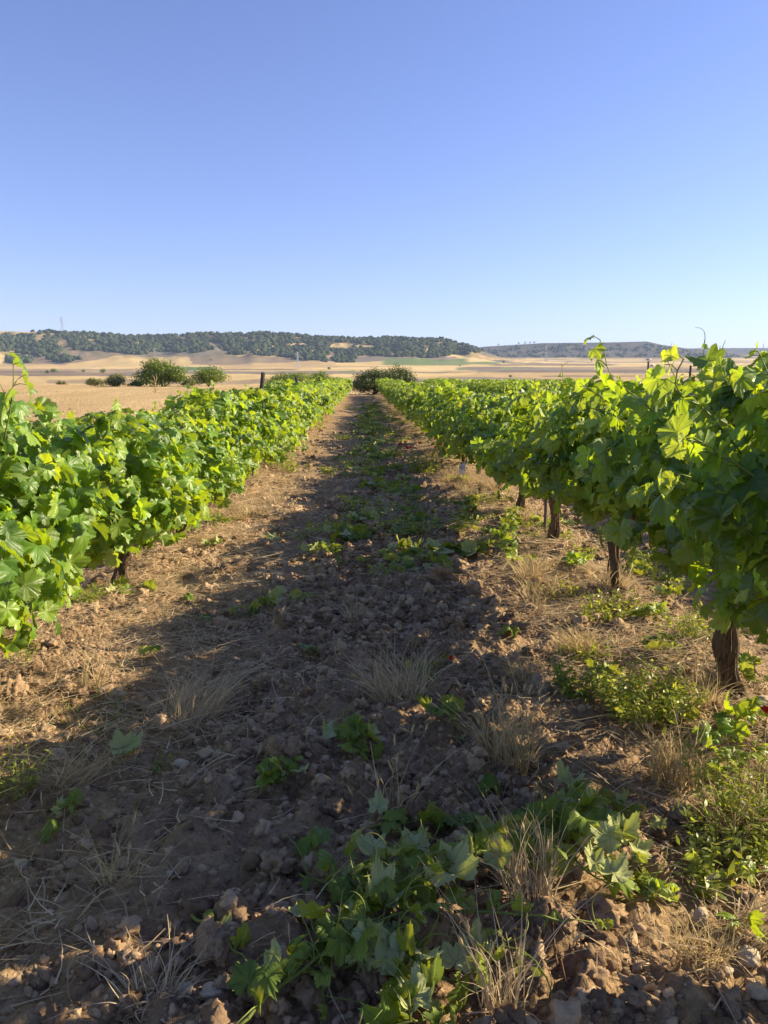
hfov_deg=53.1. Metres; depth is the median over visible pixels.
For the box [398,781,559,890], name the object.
vine cutting
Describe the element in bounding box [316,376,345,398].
grapevine
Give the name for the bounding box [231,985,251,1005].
soil clod
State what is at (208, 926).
soil clod
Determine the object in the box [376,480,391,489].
vine cutting
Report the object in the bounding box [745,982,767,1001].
stone
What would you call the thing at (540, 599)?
dry grass tuft
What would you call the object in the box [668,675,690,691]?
soil clod
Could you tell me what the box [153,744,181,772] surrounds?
weed plant
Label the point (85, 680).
dry grass tuft
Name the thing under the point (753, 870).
vine cutting
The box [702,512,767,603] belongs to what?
grapevine
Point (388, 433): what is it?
weed plant
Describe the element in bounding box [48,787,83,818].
vine cutting
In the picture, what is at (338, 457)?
vine cutting
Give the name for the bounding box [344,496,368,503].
vine cutting
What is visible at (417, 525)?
weed plant
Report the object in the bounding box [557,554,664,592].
dry grass tuft
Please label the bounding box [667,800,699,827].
soil clod
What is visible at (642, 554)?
weed plant
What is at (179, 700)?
dry grass tuft
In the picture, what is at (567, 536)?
weed plant
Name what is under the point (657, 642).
vine cutting
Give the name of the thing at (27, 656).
weed plant
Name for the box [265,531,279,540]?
vine leaf
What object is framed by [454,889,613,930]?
vine cutting
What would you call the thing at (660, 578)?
vine cutting
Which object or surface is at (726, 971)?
stone
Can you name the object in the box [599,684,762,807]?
dry grass tuft
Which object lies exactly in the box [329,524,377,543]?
vine cutting
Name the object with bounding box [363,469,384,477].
vine cutting
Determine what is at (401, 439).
weed plant
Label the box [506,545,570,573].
dry grass tuft
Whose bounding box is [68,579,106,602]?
weed plant
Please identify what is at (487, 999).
dry grass tuft
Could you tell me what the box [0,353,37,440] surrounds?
vine shoot
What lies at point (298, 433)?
grapevine
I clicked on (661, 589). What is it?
vine cutting
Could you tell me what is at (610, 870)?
vine cutting
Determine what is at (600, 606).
weed plant
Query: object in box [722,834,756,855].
soil clod
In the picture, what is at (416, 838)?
vine leaf
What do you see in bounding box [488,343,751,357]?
scrub woodland
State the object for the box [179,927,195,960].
soil clod
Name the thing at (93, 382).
leafy bush
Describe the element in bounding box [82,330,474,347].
ridge woodland
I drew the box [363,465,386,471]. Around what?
vine cutting
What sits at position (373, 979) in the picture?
soil clod
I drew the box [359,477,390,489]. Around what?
vine cutting
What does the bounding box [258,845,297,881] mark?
soil clod
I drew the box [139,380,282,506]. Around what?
grapevine
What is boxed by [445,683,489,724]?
twig
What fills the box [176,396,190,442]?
vine shoot
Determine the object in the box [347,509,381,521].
vine cutting
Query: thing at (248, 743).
soil clod
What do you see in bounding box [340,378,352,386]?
grapevine
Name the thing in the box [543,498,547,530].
vine stake
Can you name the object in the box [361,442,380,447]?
vine cutting
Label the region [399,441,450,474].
poppy plant
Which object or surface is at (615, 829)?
vine cutting
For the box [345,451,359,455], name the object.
vine cutting
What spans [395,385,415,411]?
grapevine
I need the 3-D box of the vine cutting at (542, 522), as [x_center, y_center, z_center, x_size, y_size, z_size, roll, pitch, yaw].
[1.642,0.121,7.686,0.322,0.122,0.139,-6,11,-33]
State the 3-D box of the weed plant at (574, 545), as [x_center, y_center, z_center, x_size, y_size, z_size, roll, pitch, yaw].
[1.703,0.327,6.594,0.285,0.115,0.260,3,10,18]
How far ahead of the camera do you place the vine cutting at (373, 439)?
19.08 m
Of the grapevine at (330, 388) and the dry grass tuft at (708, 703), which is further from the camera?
the grapevine at (330, 388)
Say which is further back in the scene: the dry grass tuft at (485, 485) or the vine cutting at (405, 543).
the dry grass tuft at (485, 485)
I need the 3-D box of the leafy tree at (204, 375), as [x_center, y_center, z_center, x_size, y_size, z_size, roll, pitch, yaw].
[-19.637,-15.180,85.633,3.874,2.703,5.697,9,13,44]
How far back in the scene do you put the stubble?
49.37 m
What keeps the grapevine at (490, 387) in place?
on the ground
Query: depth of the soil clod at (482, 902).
2.15 m
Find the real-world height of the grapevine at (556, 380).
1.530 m
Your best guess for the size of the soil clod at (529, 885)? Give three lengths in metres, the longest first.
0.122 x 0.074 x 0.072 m
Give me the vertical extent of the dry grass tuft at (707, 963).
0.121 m
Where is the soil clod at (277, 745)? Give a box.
[265,733,305,757]
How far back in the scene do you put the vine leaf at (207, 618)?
4.80 m
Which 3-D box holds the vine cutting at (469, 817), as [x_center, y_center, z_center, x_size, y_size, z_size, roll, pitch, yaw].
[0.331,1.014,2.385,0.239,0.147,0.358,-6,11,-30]
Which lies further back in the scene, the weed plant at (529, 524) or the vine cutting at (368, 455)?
the vine cutting at (368, 455)
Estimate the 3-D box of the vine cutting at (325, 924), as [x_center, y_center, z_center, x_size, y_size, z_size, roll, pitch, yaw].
[-0.020,1.042,1.922,0.603,0.329,0.220,-8,12,-41]
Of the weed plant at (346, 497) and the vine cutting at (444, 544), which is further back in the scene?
the weed plant at (346, 497)
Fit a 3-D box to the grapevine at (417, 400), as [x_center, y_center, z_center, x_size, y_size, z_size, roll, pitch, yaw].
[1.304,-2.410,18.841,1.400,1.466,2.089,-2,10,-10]
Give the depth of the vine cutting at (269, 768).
2.77 m
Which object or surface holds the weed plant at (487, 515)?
on the ground
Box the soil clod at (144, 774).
[134,770,153,783]
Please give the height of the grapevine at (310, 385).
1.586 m
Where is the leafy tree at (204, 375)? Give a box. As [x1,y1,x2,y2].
[182,364,231,385]
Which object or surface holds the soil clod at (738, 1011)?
on the ground
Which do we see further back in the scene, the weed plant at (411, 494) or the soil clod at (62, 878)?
the weed plant at (411, 494)
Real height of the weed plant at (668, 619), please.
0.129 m
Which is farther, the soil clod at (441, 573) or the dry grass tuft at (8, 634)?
the soil clod at (441, 573)
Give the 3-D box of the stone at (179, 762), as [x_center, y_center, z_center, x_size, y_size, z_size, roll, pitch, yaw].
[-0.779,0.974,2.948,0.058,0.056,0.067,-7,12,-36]
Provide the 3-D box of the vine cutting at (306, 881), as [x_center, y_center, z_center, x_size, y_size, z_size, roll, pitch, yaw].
[-0.124,1.024,2.167,0.438,0.211,0.210,2,10,11]
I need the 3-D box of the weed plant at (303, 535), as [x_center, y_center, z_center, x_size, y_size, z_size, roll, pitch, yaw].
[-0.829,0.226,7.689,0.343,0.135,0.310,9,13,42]
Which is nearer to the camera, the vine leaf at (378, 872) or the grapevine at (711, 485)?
the vine leaf at (378, 872)
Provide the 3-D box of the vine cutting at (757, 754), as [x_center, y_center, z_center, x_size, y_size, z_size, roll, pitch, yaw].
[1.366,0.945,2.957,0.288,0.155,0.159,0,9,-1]
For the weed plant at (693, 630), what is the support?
on the ground
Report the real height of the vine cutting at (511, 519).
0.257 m
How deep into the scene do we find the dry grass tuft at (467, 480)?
11.06 m
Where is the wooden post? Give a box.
[251,372,264,476]
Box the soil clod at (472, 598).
[455,595,482,607]
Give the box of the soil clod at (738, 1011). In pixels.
[718,982,754,1020]
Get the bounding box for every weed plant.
[0,626,38,664]
[0,735,63,800]
[0,778,7,808]
[26,686,130,734]
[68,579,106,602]
[73,590,102,605]
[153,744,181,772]
[276,460,308,472]
[285,527,315,540]
[304,512,354,532]
[309,463,343,475]
[332,433,348,439]
[336,494,357,500]
[337,495,396,514]
[338,455,361,465]
[343,469,366,476]
[348,442,374,451]
[355,460,377,471]
[367,513,424,535]
[374,436,394,443]
[374,445,408,456]
[374,479,411,494]
[379,495,428,507]
[380,429,398,435]
[381,519,422,537]
[389,433,410,441]
[407,492,427,499]
[407,522,432,533]
[422,507,479,534]
[424,675,495,695]
[433,493,458,504]
[473,509,498,519]
[477,490,513,502]
[519,518,548,529]
[522,530,542,537]
[540,584,571,600]
[540,651,618,702]
[544,527,573,539]
[547,578,585,595]
[555,633,614,659]
[565,541,596,556]
[571,590,641,622]
[586,525,604,535]
[589,652,711,734]
[592,588,645,608]
[623,547,664,566]
[627,549,651,559]
[649,569,697,591]
[652,607,711,633]
[667,766,767,876]
[669,611,748,640]
[672,832,751,902]
[687,600,718,620]
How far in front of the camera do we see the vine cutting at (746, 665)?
3.63 m
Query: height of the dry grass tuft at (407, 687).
0.340 m
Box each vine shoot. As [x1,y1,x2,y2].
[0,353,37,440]
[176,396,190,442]
[557,363,565,387]
[660,344,689,383]
[686,365,725,400]
[696,327,707,387]
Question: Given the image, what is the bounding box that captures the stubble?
[7,390,187,420]
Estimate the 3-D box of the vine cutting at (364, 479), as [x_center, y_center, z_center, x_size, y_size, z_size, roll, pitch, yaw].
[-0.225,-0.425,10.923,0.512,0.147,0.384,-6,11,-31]
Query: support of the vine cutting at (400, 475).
on the ground
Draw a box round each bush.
[55,381,66,384]
[85,377,107,385]
[101,371,126,386]
[125,381,143,386]
[128,352,188,386]
[180,378,196,386]
[264,371,314,383]
[306,369,332,379]
[350,366,402,394]
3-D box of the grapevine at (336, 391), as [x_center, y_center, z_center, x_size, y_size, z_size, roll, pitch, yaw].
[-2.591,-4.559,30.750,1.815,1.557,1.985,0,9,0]
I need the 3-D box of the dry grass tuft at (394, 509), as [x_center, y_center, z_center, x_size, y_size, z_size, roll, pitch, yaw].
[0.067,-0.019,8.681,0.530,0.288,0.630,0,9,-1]
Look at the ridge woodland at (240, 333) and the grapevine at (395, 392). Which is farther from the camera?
the ridge woodland at (240, 333)
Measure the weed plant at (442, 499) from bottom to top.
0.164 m
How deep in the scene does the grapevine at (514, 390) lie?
24.83 m
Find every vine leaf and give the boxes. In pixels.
[38,819,60,843]
[109,729,143,759]
[137,645,161,654]
[183,592,194,601]
[201,614,211,621]
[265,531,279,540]
[295,826,332,856]
[298,644,319,654]
[334,556,345,564]
[367,849,404,920]
[393,826,430,862]
[424,839,479,886]
[475,773,501,798]
[497,623,519,637]
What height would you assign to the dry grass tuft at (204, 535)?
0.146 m
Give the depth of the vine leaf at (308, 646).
4.24 m
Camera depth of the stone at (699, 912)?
2.12 m
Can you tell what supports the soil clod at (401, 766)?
on the ground
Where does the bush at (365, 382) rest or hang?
on the ground
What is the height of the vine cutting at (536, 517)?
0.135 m
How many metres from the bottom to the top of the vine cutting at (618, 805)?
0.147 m
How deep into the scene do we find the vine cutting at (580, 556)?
5.97 m
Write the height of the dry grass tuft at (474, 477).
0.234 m
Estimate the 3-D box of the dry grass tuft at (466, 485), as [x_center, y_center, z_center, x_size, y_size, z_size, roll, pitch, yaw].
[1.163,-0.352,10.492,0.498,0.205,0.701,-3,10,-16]
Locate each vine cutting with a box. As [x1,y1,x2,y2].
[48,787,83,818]
[106,574,157,593]
[190,909,250,976]
[201,536,222,545]
[202,513,232,524]
[226,813,431,1023]
[229,583,316,615]
[254,742,308,790]
[271,848,478,996]
[277,832,397,916]
[287,902,365,1023]
[296,541,343,554]
[314,818,504,903]
[316,521,370,532]
[322,704,383,761]
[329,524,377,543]
[329,900,528,1012]
[330,455,346,460]
[343,463,359,470]
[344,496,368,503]
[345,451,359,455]
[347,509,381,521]
[351,833,456,973]
[353,477,381,486]
[356,505,392,516]
[356,554,381,567]
[357,458,372,464]
[358,429,375,434]
[358,960,457,1023]
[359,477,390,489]
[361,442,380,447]
[361,447,376,452]
[362,452,383,457]
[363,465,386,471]
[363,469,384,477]
[366,560,404,577]
[368,435,385,438]
[368,783,471,842]
[369,427,382,431]
[369,436,384,441]
[370,452,392,458]
[371,549,396,556]
[371,911,457,1023]
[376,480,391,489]
[379,450,398,456]
[381,488,402,495]
[382,548,430,569]
[384,451,393,458]
[387,481,422,492]
[387,532,459,574]
[390,461,404,469]
[394,473,413,478]
[396,505,419,512]
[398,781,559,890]
[401,510,432,523]
[402,475,412,479]
[404,648,446,675]
[416,687,470,742]
[423,537,485,556]
[430,809,545,880]
[441,540,491,556]
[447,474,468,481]
[453,491,479,519]
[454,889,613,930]
[455,512,485,524]
[473,524,493,534]
[479,538,502,546]
[487,522,534,562]
[490,935,554,998]
[492,779,666,829]
[498,505,527,537]
[510,553,538,564]
[519,580,542,587]
[526,796,656,901]
[528,513,541,522]
[539,517,560,526]
[543,758,685,887]
[554,644,581,659]
[559,517,574,525]
[560,551,594,565]
[585,658,619,681]
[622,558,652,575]
[626,600,669,618]
[641,878,679,901]
[642,628,705,655]
[649,584,684,598]
[655,572,675,584]
[692,691,767,749]
[705,735,767,775]
[715,910,767,942]
[735,842,767,886]
[738,650,767,683]
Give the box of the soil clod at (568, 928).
[550,903,577,935]
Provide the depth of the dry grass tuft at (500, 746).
2.96 m
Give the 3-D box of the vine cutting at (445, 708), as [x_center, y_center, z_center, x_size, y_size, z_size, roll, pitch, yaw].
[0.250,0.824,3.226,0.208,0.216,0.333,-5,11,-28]
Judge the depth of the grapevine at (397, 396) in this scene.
28.72 m
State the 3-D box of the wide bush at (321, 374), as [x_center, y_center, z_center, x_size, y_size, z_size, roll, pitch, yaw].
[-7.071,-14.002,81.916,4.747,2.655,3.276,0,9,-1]
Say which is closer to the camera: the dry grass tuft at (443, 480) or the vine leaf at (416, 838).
the vine leaf at (416, 838)
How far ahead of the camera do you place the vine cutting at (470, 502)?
8.86 m
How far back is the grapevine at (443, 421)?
11.93 m
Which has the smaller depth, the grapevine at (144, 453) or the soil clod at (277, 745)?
the soil clod at (277, 745)
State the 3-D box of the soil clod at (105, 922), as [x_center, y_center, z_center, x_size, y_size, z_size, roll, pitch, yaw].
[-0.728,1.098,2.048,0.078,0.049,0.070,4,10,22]
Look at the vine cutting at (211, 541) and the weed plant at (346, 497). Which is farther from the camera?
the weed plant at (346, 497)
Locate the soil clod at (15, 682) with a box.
[0,673,30,701]
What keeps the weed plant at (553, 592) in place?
on the ground
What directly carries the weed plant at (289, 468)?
on the ground
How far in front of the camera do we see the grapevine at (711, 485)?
3.03 m
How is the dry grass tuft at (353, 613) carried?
on the ground
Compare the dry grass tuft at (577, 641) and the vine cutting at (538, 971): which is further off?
the dry grass tuft at (577, 641)
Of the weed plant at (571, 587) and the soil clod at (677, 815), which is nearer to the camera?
the soil clod at (677, 815)
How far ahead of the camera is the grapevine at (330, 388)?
27.61 m
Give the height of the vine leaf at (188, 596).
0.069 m
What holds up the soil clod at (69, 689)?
on the ground
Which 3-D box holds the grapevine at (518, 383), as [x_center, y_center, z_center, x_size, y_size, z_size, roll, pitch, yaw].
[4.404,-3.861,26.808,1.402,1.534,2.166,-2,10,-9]
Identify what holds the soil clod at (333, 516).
on the ground
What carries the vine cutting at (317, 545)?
on the ground
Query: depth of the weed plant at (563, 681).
3.63 m
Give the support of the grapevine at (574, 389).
on the ground
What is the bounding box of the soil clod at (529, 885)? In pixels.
[509,878,538,894]
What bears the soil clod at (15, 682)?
on the ground
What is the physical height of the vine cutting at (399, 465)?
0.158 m
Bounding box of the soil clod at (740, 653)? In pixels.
[739,651,757,669]
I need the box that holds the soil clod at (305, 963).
[299,943,314,966]
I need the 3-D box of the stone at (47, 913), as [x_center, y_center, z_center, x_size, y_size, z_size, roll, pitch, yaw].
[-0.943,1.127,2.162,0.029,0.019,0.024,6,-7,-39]
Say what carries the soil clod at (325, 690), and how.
on the ground
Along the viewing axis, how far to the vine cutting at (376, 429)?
22.69 m
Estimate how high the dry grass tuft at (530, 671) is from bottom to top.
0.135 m
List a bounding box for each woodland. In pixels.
[0,329,483,363]
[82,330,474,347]
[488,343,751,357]
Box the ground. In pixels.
[0,384,767,1023]
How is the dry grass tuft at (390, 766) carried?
on the ground
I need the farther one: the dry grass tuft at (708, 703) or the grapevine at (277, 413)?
the grapevine at (277, 413)
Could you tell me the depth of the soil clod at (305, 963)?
1.94 m
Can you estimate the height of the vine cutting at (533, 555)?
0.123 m
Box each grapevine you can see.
[0,396,140,658]
[11,410,245,588]
[101,406,258,532]
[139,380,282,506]
[187,388,304,464]
[241,380,323,434]
[253,389,306,468]
[263,391,311,462]
[265,378,331,425]
[273,378,331,424]
[286,379,338,419]
[286,381,334,420]
[295,396,322,438]
[306,375,344,392]
[307,379,341,406]
[311,381,335,415]
[311,383,341,415]
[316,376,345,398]
[319,382,340,403]
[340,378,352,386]
[384,381,404,404]
[384,382,403,403]
[387,382,420,402]
[390,383,410,416]
[391,383,405,408]
[394,381,419,416]
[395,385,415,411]
[397,382,454,429]
[398,386,425,418]
[402,384,444,439]
[403,384,432,422]
[411,397,449,446]
[414,379,480,438]
[422,397,465,463]
[430,391,505,474]
[444,394,502,490]
[450,380,469,385]
[455,384,557,512]
[465,379,484,389]
[467,381,487,391]
[469,385,571,541]
[474,380,497,394]
[476,382,505,394]
[484,374,700,590]
[491,378,527,393]
[494,379,537,393]
[504,385,521,396]
[534,382,559,401]
[543,379,562,383]
[552,385,577,393]
[566,335,767,696]
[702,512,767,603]
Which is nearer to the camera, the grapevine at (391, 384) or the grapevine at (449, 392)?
the grapevine at (449, 392)
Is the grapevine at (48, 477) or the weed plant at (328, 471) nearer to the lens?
the grapevine at (48, 477)
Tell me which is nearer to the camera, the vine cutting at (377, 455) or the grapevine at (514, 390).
the vine cutting at (377, 455)
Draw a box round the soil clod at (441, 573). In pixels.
[421,562,458,584]
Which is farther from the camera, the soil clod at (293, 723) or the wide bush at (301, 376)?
the wide bush at (301, 376)
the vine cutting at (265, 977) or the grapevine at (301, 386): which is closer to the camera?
the vine cutting at (265, 977)
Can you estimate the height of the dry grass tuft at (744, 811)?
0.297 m
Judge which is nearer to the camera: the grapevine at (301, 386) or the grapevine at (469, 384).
the grapevine at (301, 386)
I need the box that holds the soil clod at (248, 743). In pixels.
[237,738,255,758]
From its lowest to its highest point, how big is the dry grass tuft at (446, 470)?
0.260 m
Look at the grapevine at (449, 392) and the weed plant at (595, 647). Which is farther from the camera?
the grapevine at (449, 392)
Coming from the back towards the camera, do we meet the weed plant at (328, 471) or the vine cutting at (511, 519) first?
the weed plant at (328, 471)
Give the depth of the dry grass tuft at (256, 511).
8.64 m
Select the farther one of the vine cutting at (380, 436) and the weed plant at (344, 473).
the vine cutting at (380, 436)
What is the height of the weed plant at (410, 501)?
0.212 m
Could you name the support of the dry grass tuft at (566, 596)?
on the ground
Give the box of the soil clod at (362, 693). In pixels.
[352,682,371,697]
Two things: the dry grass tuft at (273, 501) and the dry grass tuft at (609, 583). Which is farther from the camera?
the dry grass tuft at (273, 501)
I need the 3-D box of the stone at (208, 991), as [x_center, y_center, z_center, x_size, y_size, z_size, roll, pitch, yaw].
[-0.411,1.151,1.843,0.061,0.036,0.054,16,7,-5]
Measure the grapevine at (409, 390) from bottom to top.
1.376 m
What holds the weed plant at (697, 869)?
on the ground
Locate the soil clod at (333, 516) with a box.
[329,513,338,522]
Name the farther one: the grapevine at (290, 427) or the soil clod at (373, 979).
the grapevine at (290, 427)
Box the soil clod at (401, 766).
[388,760,409,781]
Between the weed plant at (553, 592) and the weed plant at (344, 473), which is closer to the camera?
the weed plant at (553, 592)
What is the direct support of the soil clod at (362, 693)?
on the ground
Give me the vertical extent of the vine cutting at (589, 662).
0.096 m
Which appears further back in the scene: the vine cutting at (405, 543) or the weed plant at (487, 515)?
the weed plant at (487, 515)
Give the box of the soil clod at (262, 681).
[251,674,270,690]
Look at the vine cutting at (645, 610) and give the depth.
4.65 m
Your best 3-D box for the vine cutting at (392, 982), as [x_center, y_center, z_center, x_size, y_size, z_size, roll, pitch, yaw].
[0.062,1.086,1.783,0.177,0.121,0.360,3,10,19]
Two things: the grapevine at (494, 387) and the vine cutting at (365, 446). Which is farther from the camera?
the grapevine at (494, 387)
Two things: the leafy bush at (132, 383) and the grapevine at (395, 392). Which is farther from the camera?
the leafy bush at (132, 383)
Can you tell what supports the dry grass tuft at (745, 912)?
on the ground
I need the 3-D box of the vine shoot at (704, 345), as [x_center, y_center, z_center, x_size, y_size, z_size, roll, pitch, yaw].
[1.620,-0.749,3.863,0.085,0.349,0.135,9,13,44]
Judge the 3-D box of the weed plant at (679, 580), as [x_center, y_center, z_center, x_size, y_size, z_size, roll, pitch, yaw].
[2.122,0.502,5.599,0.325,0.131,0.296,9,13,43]
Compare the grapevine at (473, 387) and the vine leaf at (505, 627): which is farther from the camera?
the grapevine at (473, 387)
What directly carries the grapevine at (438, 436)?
on the ground
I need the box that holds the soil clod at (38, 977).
[23,962,54,991]
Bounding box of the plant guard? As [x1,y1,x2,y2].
[459,461,465,475]
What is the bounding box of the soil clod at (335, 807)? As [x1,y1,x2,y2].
[321,796,347,817]
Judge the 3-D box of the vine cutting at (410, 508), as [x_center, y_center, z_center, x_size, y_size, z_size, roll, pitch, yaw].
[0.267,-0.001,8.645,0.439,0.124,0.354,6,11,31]
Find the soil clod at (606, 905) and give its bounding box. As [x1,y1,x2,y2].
[576,894,628,931]
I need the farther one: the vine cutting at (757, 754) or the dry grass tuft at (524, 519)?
the dry grass tuft at (524, 519)
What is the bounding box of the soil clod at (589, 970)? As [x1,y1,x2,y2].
[580,958,609,988]
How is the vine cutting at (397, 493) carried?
on the ground
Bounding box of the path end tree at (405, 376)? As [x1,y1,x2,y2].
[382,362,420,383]
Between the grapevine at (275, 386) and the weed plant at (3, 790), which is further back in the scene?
the grapevine at (275, 386)
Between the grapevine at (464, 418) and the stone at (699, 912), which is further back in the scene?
the grapevine at (464, 418)
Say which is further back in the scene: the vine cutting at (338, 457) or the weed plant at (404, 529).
the vine cutting at (338, 457)
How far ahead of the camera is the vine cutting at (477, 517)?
8.17 m
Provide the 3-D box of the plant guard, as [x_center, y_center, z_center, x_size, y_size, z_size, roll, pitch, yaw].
[1.222,-0.670,11.984,0.116,0.236,0.081,-4,10,-24]
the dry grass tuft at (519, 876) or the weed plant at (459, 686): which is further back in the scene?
the weed plant at (459, 686)
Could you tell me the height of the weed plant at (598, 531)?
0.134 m
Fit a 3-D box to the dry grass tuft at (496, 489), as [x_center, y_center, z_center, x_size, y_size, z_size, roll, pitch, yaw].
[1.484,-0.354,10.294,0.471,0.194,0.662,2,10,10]
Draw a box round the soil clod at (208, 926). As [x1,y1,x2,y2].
[193,915,232,969]
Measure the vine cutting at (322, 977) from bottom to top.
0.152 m
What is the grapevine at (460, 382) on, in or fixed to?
on the ground
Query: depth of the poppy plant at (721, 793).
2.67 m
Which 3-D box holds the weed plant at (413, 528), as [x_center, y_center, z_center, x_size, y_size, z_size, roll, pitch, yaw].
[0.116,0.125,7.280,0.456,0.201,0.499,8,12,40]
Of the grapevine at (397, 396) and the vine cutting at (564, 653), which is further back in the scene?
the grapevine at (397, 396)
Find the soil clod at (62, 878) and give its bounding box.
[49,870,78,889]
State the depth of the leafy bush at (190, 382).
82.98 m
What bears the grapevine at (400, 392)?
on the ground
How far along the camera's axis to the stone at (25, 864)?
2.36 m
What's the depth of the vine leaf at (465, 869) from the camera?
2.09 m
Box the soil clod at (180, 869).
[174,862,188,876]
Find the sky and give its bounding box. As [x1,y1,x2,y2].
[0,0,767,347]
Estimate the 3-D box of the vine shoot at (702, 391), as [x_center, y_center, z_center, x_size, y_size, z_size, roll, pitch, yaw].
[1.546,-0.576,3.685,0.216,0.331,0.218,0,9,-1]
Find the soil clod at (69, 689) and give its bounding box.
[46,678,76,694]
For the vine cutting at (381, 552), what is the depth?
6.45 m
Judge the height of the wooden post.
1.728 m
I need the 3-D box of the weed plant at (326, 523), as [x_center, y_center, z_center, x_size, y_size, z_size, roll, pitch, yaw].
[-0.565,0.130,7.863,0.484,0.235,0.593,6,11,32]
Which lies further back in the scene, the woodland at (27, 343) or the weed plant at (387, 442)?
the woodland at (27, 343)
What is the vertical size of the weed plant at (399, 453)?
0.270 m
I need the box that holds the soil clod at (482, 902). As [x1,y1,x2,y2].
[477,889,507,910]
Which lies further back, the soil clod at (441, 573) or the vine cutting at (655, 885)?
the soil clod at (441, 573)
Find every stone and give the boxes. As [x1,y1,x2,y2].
[14,858,27,868]
[43,909,53,915]
[172,758,188,768]
[178,981,193,998]
[199,981,225,1000]
[692,907,708,924]
[721,965,733,977]
[737,944,760,967]
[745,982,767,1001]
[754,695,767,705]
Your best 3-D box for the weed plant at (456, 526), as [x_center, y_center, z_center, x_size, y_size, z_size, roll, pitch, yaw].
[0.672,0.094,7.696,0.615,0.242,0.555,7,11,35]
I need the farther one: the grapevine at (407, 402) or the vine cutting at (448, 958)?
the grapevine at (407, 402)
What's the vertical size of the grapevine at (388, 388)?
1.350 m
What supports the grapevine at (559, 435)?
on the ground
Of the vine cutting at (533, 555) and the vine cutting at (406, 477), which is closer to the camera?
the vine cutting at (533, 555)
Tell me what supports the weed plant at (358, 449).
on the ground
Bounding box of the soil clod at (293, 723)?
[284,715,315,733]
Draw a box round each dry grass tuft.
[2,612,45,639]
[23,697,162,794]
[43,914,223,1023]
[60,630,149,696]
[60,802,195,911]
[127,645,278,750]
[192,528,210,541]
[230,497,289,517]
[231,505,254,520]
[247,598,297,619]
[255,481,298,505]
[304,604,489,714]
[313,589,393,622]
[320,715,474,836]
[355,648,609,803]
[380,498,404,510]
[397,762,638,951]
[420,857,727,1023]
[428,468,462,480]
[436,465,458,475]
[437,470,467,482]
[443,475,470,489]
[453,470,480,484]
[453,479,481,491]
[453,484,490,497]
[461,528,502,544]
[466,470,484,482]
[477,479,500,490]
[480,647,553,688]
[483,479,501,490]
[485,503,542,521]
[487,549,563,589]
[489,567,555,594]
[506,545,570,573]
[512,580,567,607]
[529,574,605,599]
[538,614,620,657]
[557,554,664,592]
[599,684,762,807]
[622,724,767,869]
[641,636,760,717]
[645,882,767,983]
[703,872,767,952]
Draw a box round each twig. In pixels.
[169,902,203,915]
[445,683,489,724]
[548,903,566,984]
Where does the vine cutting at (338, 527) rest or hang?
on the ground
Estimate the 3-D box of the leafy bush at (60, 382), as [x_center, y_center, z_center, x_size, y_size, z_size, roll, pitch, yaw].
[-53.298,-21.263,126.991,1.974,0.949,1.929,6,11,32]
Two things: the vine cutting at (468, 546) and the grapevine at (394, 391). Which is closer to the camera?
the vine cutting at (468, 546)
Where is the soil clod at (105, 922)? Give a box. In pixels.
[98,913,123,935]
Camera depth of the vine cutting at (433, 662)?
3.98 m
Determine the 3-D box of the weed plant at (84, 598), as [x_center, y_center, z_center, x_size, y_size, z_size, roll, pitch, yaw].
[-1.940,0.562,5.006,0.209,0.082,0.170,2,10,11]
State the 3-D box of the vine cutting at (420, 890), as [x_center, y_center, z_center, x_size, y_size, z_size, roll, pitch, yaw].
[0.073,0.988,2.103,0.195,0.203,0.582,5,11,27]
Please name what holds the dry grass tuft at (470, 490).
on the ground
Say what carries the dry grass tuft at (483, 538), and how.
on the ground
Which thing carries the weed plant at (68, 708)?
on the ground
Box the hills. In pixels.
[0,331,767,386]
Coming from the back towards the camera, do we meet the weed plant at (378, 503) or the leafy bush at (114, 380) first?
the leafy bush at (114, 380)
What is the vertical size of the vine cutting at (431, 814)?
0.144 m
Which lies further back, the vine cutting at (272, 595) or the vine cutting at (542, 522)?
the vine cutting at (542, 522)
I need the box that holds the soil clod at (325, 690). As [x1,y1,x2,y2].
[311,686,332,694]
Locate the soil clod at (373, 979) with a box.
[358,966,390,994]
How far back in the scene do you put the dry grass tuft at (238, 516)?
8.41 m
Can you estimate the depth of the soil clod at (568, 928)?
2.03 m
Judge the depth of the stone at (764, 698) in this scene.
3.43 m
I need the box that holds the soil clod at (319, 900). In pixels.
[288,889,326,921]
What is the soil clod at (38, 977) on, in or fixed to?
on the ground
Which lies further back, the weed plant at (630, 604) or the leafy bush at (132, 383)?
the leafy bush at (132, 383)
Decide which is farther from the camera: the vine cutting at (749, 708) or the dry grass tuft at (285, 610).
the dry grass tuft at (285, 610)
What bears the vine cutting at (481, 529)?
on the ground
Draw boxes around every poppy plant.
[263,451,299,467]
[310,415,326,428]
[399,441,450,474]
[673,706,767,836]
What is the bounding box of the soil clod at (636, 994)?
[617,971,660,1012]
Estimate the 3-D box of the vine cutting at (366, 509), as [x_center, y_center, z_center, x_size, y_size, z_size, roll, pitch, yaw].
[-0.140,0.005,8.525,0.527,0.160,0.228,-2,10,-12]

